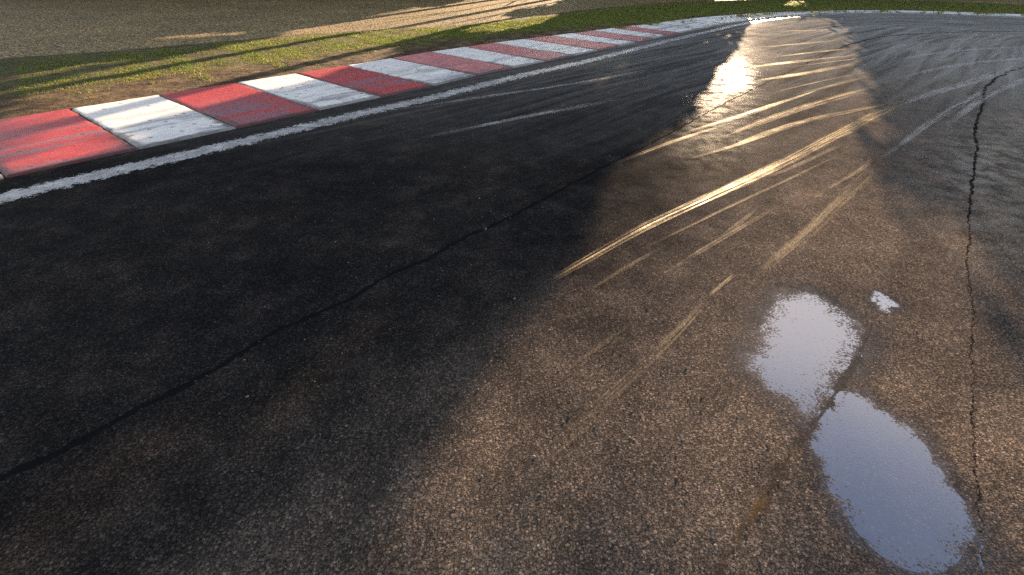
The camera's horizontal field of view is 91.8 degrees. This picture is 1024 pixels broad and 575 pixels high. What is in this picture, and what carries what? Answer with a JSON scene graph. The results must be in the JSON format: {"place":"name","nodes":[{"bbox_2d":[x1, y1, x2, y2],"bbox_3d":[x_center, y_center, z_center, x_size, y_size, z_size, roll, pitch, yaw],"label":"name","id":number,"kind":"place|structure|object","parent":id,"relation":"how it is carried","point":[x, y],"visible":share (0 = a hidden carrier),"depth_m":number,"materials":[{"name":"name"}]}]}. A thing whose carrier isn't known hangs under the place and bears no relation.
{"place":"outdoors","nodes":[
{"label":"outdoors","id":0,"kind":"place"},
{"bbox_2d":[0,0,1023,118],"bbox_3d":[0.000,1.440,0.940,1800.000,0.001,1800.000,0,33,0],"label":"ground","id":1,"kind":"structure","parent":0,"point":[282,75],"depth_m":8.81,"materials":[{"name":"green plant"}]},
{"bbox_2d":[0,109,138,177],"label":"kerb block","id":2,"kind":"structure","parent":1,"relation":"on","point":[32,143],"depth_m":5.17,"materials":[{"name":"red paint"}]},
{"bbox_2d":[71,95,235,148],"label":"kerb block","id":3,"kind":"structure","parent":1,"relation":"on","point":[147,122],"depth_m":5.86,"materials":[{"name":"white paint"}]},
{"bbox_2d":[159,83,317,127],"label":"kerb block","id":4,"kind":"structure","parent":1,"relation":"on","point":[237,105],"depth_m":6.55,"materials":[{"name":"red paint"}]},
{"bbox_2d":[238,74,380,109],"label":"kerb block","id":5,"kind":"structure","parent":1,"relation":"on","point":[310,92],"depth_m":7.22,"materials":[{"name":"white paint"}]},
{"bbox_2d":[297,66,432,96],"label":"kerb block","id":6,"kind":"structure","parent":1,"relation":"on","point":[374,83],"depth_m":7.86,"materials":[{"name":"red paint"}]},
{"bbox_2d":[347,58,475,85],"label":"kerb block","id":7,"kind":"structure","parent":1,"relation":"on","point":[425,74],"depth_m":8.55,"materials":[{"name":"white paint"}]},
{"bbox_2d":[392,52,511,75],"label":"kerb block","id":8,"kind":"structure","parent":1,"relation":"on","point":[460,64],"depth_m":9.24,"materials":[{"name":"red paint"}]},
{"bbox_2d":[432,47,544,67],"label":"kerb block","id":9,"kind":"structure","parent":1,"relation":"on","point":[512,61],"depth_m":9.86,"materials":[{"name":"white paint"}]},
{"bbox_2d":[468,43,571,61],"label":"kerb block","id":10,"kind":"structure","parent":1,"relation":"on","point":[545,56],"depth_m":10.44,"materials":[{"name":"red paint"}]},
{"bbox_2d":[495,39,597,55],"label":"kerb block","id":11,"kind":"structure","parent":1,"relation":"on","point":[552,47],"depth_m":11.07,"materials":[{"name":"white paint"}]},
{"bbox_2d":[528,36,618,50],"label":"kerb block","id":12,"kind":"structure","parent":1,"relation":"on","point":[598,46],"depth_m":11.67,"materials":[{"name":"red paint"}]},
{"bbox_2d":[552,33,635,45],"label":"kerb block","id":13,"kind":"structure","parent":1,"relation":"on","point":[597,39],"depth_m":12.22,"materials":[{"name":"white paint"}]},
{"bbox_2d":[575,31,652,42],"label":"kerb block","id":14,"kind":"structure","parent":1,"relation":"on","point":[636,39],"depth_m":12.73,"materials":[{"name":"red paint"}]},
{"bbox_2d":[594,28,666,38],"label":"kerb block","id":15,"kind":"structure","parent":1,"relation":"on","point":[632,33],"depth_m":13.27,"materials":[{"name":"white paint"}]},
{"bbox_2d":[615,26,677,35],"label":"kerb block","id":16,"kind":"structure","parent":1,"relation":"on","point":[654,31],"depth_m":13.73,"materials":[{"name":"red paint"}]},
{"bbox_2d":[633,24,697,32],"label":"kerb block","id":17,"kind":"structure","parent":1,"relation":"on","point":[669,28],"depth_m":14.37,"materials":[{"name":"white paint"}]},
{"bbox_2d":[658,19,723,28],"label":"kerb block","id":18,"kind":"structure","parent":1,"relation":"on","point":[695,24],"depth_m":15.30,"materials":[{"name":"white paint"}]},
{"bbox_2d":[691,16,749,23],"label":"kerb block","id":19,"kind":"structure","parent":1,"relation":"on","point":[716,19],"depth_m":16.44,"materials":[{"name":"white paint"}]},
{"bbox_2d":[723,13,776,19],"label":"kerb block","id":20,"kind":"structure","parent":1,"relation":"on","point":[757,17],"depth_m":17.39,"materials":[{"name":"white paint"}]},
{"bbox_2d":[759,11,809,16],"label":"kerb block","id":21,"kind":"structure","parent":1,"relation":"on","point":[784,14],"depth_m":18.37,"materials":[{"name":"white paint"}]},
{"bbox_2d":[798,10,849,14],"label":"kerb block","id":22,"kind":"structure","parent":1,"relation":"on","point":[830,12],"depth_m":18.96,"materials":[{"name":"white paint"}]},
{"bbox_2d":[842,10,899,13],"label":"kerb block","id":23,"kind":"structure","parent":1,"relation":"on","point":[868,12],"depth_m":19.14,"materials":[{"name":"white paint"}]},
{"bbox_2d":[895,10,958,14],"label":"kerb block","id":24,"kind":"structure","parent":1,"relation":"on","point":[927,12],"depth_m":18.93,"materials":[{"name":"white paint"}]},
{"bbox_2d":[958,12,1023,17],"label":"kerb block","id":25,"kind":"structure","parent":1,"relation":"on","point":[993,14],"depth_m":18.08,"materials":[{"name":"white paint"}]},
{"bbox_2d":[0,14,1023,574],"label":"track","id":26,"kind":"structure","parent":0,"point":[136,434],"depth_m":2.68,"materials":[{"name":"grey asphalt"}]},
{"bbox_2d":[0,13,1017,203],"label":"edge line","id":27,"kind":"object","parent":26,"relation":"on","point":[67,182],"visible":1,"depth_m":5.60,"materials":[{"name":"white paint"}]},
{"bbox_2d":[565,108,893,271],"bbox_3d":[2.925,-1.375,5.028,7.252,0.001,0.240,-25,41,-33],"label":"skid mark","id":28,"kind":"object","parent":26,"relation":"on","point":[770,168],"visible":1,"depth_m":4.59,"materials":[{"name":"black rubber"}]},
{"bbox_2d":[745,292,863,426],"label":"puddle","id":29,"kind":"object","parent":26,"relation":"on","point":[823,328],"visible":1,"depth_m":2.46,"materials":[{"name":"liquid"}]},
{"bbox_2d":[871,291,898,312],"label":"puddle","id":30,"kind":"object","parent":26,"relation":"on","point":[883,302],"visible":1,"depth_m":2.80,"materials":[{"name":"liquid"}]},
{"bbox_2d":[811,391,975,573],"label":"puddle","id":31,"kind":"object","parent":26,"relation":"on","point":[895,491],"visible":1,"depth_m":1.81,"materials":[{"name":"liquid"}]},
{"bbox_2d":[977,539,984,571],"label":"puddle","id":32,"kind":"object","parent":26,"relation":"on","point":[981,562],"visible":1,"depth_m":1.60,"materials":[{"name":"liquid"}]},
{"bbox_2d":[0,0,1023,58],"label":"gravel trap","id":33,"kind":"object","parent":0,"point":[40,27],"visible":0.58,"depth_m":17.39,"materials":[{"name":"stone"}]}
]}

